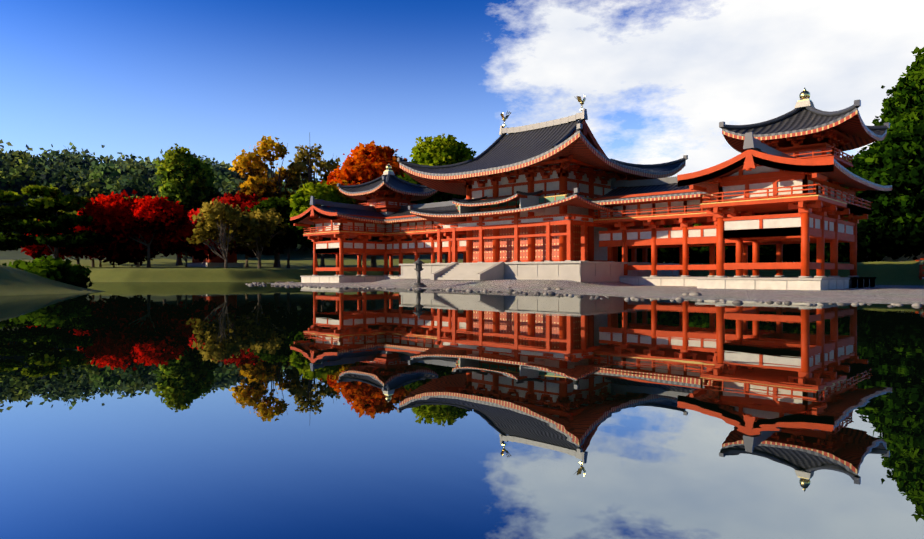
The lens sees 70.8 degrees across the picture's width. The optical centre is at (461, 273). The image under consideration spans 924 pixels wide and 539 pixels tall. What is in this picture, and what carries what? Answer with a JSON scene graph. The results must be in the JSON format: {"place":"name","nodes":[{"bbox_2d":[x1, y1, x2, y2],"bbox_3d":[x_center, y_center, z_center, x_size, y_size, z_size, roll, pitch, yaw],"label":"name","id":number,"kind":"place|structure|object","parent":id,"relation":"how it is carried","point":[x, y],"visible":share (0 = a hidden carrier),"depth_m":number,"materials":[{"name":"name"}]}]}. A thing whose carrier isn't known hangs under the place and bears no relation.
{"place":"outdoors","nodes":[
{"label":"outdoors","id":0,"kind":"place"},
{"bbox_2d":[0,281,923,538],"bbox_3d":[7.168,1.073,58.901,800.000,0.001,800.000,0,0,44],"label":"pond water","id":1,"kind":"structure","parent":0,"point":[185,410],"depth_m":4.88,"materials":[{"name":"blue liquid"}]},
{"bbox_2d":[0,218,923,303],"bbox_3d":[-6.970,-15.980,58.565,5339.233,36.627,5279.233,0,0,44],"label":"terrain","id":2,"kind":"structure","parent":0,"point":[900,282],"depth_m":51.81,"materials":[{"name":"green plant"}]},
{"bbox_2d":[0,189,41,250],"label":"pine","id":3,"kind":"object","parent":2,"relation":"on","point":[9,241],"visible":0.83,"depth_m":89.62,"materials":[{"name":"green plant"}]},
{"bbox_2d":[2,256,53,269],"bbox_3d":[-25.482,0.155,38.695,2.657,2.452,3.314,0,0,11],"label":"shrub","id":4,"kind":"object","parent":2,"relation":"on","point":[16,263],"visible":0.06,"depth_m":37.84,"materials":[{"name":"green plant"}]},
{"bbox_2d":[19,257,84,285],"bbox_3d":[-24.000,0.304,38.046,2.942,2.511,3.291,0,0,44],"label":"shrub","id":5,"kind":"object","parent":2,"relation":"on","point":[51,269],"visible":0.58,"depth_m":37.52,"materials":[{"name":"green plant"}]},
{"bbox_2d":[20,219,95,264],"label":"red maple","id":6,"kind":"object","parent":2,"relation":"on","point":[33,251],"visible":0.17,"depth_m":98.84,"materials":[{"name":"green plant"}]},
{"bbox_2d":[1,184,115,258],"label":"pine","id":7,"kind":"object","parent":2,"relation":"on","point":[53,221],"visible":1,"depth_m":89.41,"materials":[{"name":"green plant"}]},
{"bbox_2d":[58,210,79,263],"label":"tree","id":8,"kind":"object","parent":2,"relation":"on","point":[71,213],"depth_m":137.05,"materials":[{"name":"green plant"}]},
{"bbox_2d":[62,261,93,288],"bbox_3d":[-23.623,0.440,39.059,3.012,2.396,2.776,0,0,-4],"label":"shrub","id":9,"kind":"object","parent":2,"relation":"on","point":[75,269],"visible":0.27,"depth_m":38.66,"materials":[{"name":"green plant"}]},
{"bbox_2d":[66,255,94,266],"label":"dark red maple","id":10,"kind":"object","parent":2,"relation":"on","point":[92,263],"depth_m":119.62,"materials":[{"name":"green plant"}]},
{"bbox_2d":[81,227,135,266],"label":"red maple","id":11,"kind":"object","parent":2,"relation":"on","point":[107,257],"visible":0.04,"depth_m":101.61,"materials":[{"name":"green plant"}]},
{"bbox_2d":[76,190,188,267],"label":"red maple","id":12,"kind":"object","parent":2,"relation":"on","point":[135,226],"visible":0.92,"depth_m":95.39,"materials":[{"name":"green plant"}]},
{"bbox_2d":[153,143,220,265],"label":"tree","id":13,"kind":"object","parent":2,"relation":"on","point":[185,179],"visible":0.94,"depth_m":133.83,"materials":[{"name":"green plant"}]},
{"bbox_2d":[155,223,220,266],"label":"red maple","id":14,"kind":"object","parent":2,"relation":"on","point":[179,244],"visible":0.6,"depth_m":102.68,"materials":[{"name":"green plant"}]},
{"bbox_2d":[187,208,202,224],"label":"tree","id":15,"kind":"object","parent":2,"relation":"on","point":[191,220],"visible":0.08,"depth_m":125.81,"materials":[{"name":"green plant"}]},
{"bbox_2d":[0,139,411,255],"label":"forest","id":16,"kind":"object","parent":2,"relation":"on","point":[67,172],"visible":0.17,"depth_m":219.98,"materials":[{"name":"green plant"}]},
{"bbox_2d":[187,248,242,266],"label":"pavilion","id":17,"kind":"structure","parent":2,"relation":"on","point":[217,261],"depth_m":120.90,"materials":[{"name":"wood"}]},
{"bbox_2d":[186,199,244,267],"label":"lawn tree","id":18,"kind":"object","parent":2,"relation":"on","point":[216,217],"visible":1,"depth_m":88.09,"materials":[{"name":"green plant"}]},
{"bbox_2d":[202,191,277,266],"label":"red maple tree","id":19,"kind":"object","parent":2,"relation":"on","point":[242,201],"visible":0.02,"depth_m":115.53,"materials":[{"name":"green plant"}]},
{"bbox_2d":[217,207,289,268],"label":"lawn tree","id":20,"kind":"object","parent":2,"relation":"on","point":[258,226],"visible":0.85,"depth_m":90.73,"materials":[{"name":"green plant"}]},
{"bbox_2d":[229,135,297,266],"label":"tree","id":21,"kind":"object","parent":2,"relation":"on","point":[259,184],"visible":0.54,"depth_m":123.17,"materials":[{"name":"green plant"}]},
{"bbox_2d":[245,195,304,267],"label":"tree","id":22,"kind":"object","parent":2,"relation":"on","point":[288,239],"visible":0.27,"depth_m":101.69,"materials":[{"name":"green plant"}]},
{"bbox_2d":[285,132,340,266],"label":"tree","id":23,"kind":"object","parent":2,"relation":"on","point":[302,165],"visible":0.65,"depth_m":126.72,"materials":[{"name":"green plant"}]},
{"bbox_2d":[285,180,355,266],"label":"tree","id":24,"kind":"object","parent":2,"relation":"on","point":[300,201],"visible":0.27,"depth_m":95.74,"materials":[{"name":"green plant"}]},
{"bbox_2d":[329,178,363,204],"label":"tree","id":25,"kind":"object","parent":2,"relation":"on","point":[347,197],"visible":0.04,"depth_m":102.89,"materials":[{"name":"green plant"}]},
{"bbox_2d":[320,140,407,267],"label":"tree","id":26,"kind":"object","parent":2,"relation":"on","point":[362,164],"visible":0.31,"depth_m":106.25,"materials":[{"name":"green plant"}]},
{"bbox_2d":[290,163,465,282],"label":"wing corridor","id":27,"kind":"object","parent":2,"relation":"on","point":[384,215],"visible":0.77,"depth_m":68.89,"materials":[{"name":"red paint"}]},
{"bbox_2d":[411,258,425,286],"bbox_3d":[-3.183,-0.044,48.045,1.016,2.232,1.016,0,0,-24],"label":"stone lantern","id":28,"kind":"object","parent":2,"relation":"on","point":[418,263],"visible":1,"depth_m":47.84,"materials":[{"name":"grey stone"}]},
{"bbox_2d":[396,173,460,239],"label":"green behind hall","id":29,"kind":"object","parent":2,"relation":"on","point":[438,196],"visible":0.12,"depth_m":96.35,"materials":[{"name":"green plant"}]},
{"bbox_2d":[409,133,475,262],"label":"tree","id":30,"kind":"object","parent":2,"relation":"on","point":[439,150],"visible":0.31,"depth_m":106.85,"materials":[{"name":"green plant"}]},
{"bbox_2d":[397,108,687,281],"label":"central hall","id":31,"kind":"structure","parent":2,"relation":"on","point":[526,208],"depth_m":54.39,"materials":[{"name":"wood"}]},
{"bbox_2d":[500,111,510,125],"bbox_3d":[4.186,-14.677,61.787,1.082,1.300,0.995,0,0,13],"label":"phoenix statue","id":32,"kind":"object","parent":31,"relation":"on","point":[503,117],"visible":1,"depth_m":61.73,"materials":[{"name":"gold metal"}]},
{"bbox_2d":[577,95,585,110],"bbox_3d":[10.192,-14.677,56.060,0.995,1.300,1.082,0,0,-15],"label":"phoenix statue","id":33,"kind":"object","parent":31,"relation":"on","point":[580,100],"visible":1,"depth_m":55.75,"materials":[{"name":"gold metal"}]},
{"bbox_2d":[245,281,921,305],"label":"shore rocks","id":34,"kind":"object","parent":2,"relation":"on","point":[581,295],"visible":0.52,"depth_m":31.01,"materials":[{"name":"stone"}]},
{"bbox_2d":[618,246,649,261],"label":"tree","id":35,"kind":"object","parent":2,"relation":"on","point":[639,254],"visible":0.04,"depth_m":70.39,"materials":[{"name":"green plant"}]},
{"bbox_2d":[648,225,676,262],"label":"tree","id":36,"kind":"object","parent":2,"relation":"on","point":[663,254],"visible":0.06,"depth_m":74.22,"materials":[{"name":"green plant"}]},
{"bbox_2d":[689,223,751,263],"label":"tree","id":37,"kind":"object","parent":2,"relation":"on","point":[698,254],"visible":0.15,"depth_m":71.50,"materials":[{"name":"green plant"}]},
{"bbox_2d":[591,88,891,289],"bbox_3d":[17.369,-5.617,45.581,19.050,13.980,14.802,0,0,44],"label":"wing corridor","id":38,"kind":"object","parent":2,"relation":"on","point":[780,181],"visible":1,"depth_m":41.15,"materials":[{"name":"red paint"}]},
{"bbox_2d":[748,244,789,262],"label":"tree","id":39,"kind":"object","parent":2,"relation":"on","point":[767,253],"visible":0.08,"depth_m":73.64,"materials":[{"name":"green plant"}]},
{"bbox_2d":[783,257,800,261],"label":"hedge shrub","id":40,"kind":"object","parent":2,"relation":"on","point":[788,259],"depth_m":79.03,"materials":[{"name":"green plant"}]},
{"bbox_2d":[783,243,863,262],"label":"tree","id":41,"kind":"object","parent":2,"relation":"on","point":[793,251],"visible":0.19,"depth_m":71.01,"materials":[{"name":"green plant"}]},
{"bbox_2d":[844,155,856,172],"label":"tree","id":42,"kind":"object","parent":2,"relation":"on","point":[849,169],"depth_m":90.37,"materials":[{"name":"green plant"}]},
{"bbox_2d":[812,46,923,259],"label":"tree","id":43,"kind":"object","parent":2,"relation":"on","point":[892,226],"visible":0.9,"depth_m":61.95,"materials":[{"name":"green plant"}]},
{"bbox_2d":[860,252,885,261],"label":"hedge shrub","id":44,"kind":"object","parent":2,"relation":"on","point":[877,258],"depth_m":73.80,"materials":[{"name":"green plant"}]},
{"bbox_2d":[827,251,923,261],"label":"hedge","id":45,"kind":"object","parent":2,"relation":"on","point":[902,258],"depth_m":73.38,"materials":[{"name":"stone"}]},
{"bbox_2d":[901,258,923,279],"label":"arched bridge","id":46,"kind":"structure","parent":2,"relation":"on","point":[921,274],"depth_m":50.27,"materials":[{"name":"paint"}]},
{"bbox_2d":[0,0,923,180],"label":"sky","id":47,"kind":"structure","parent":0,"point":[658,79],"materials":[{"name":"blue"}]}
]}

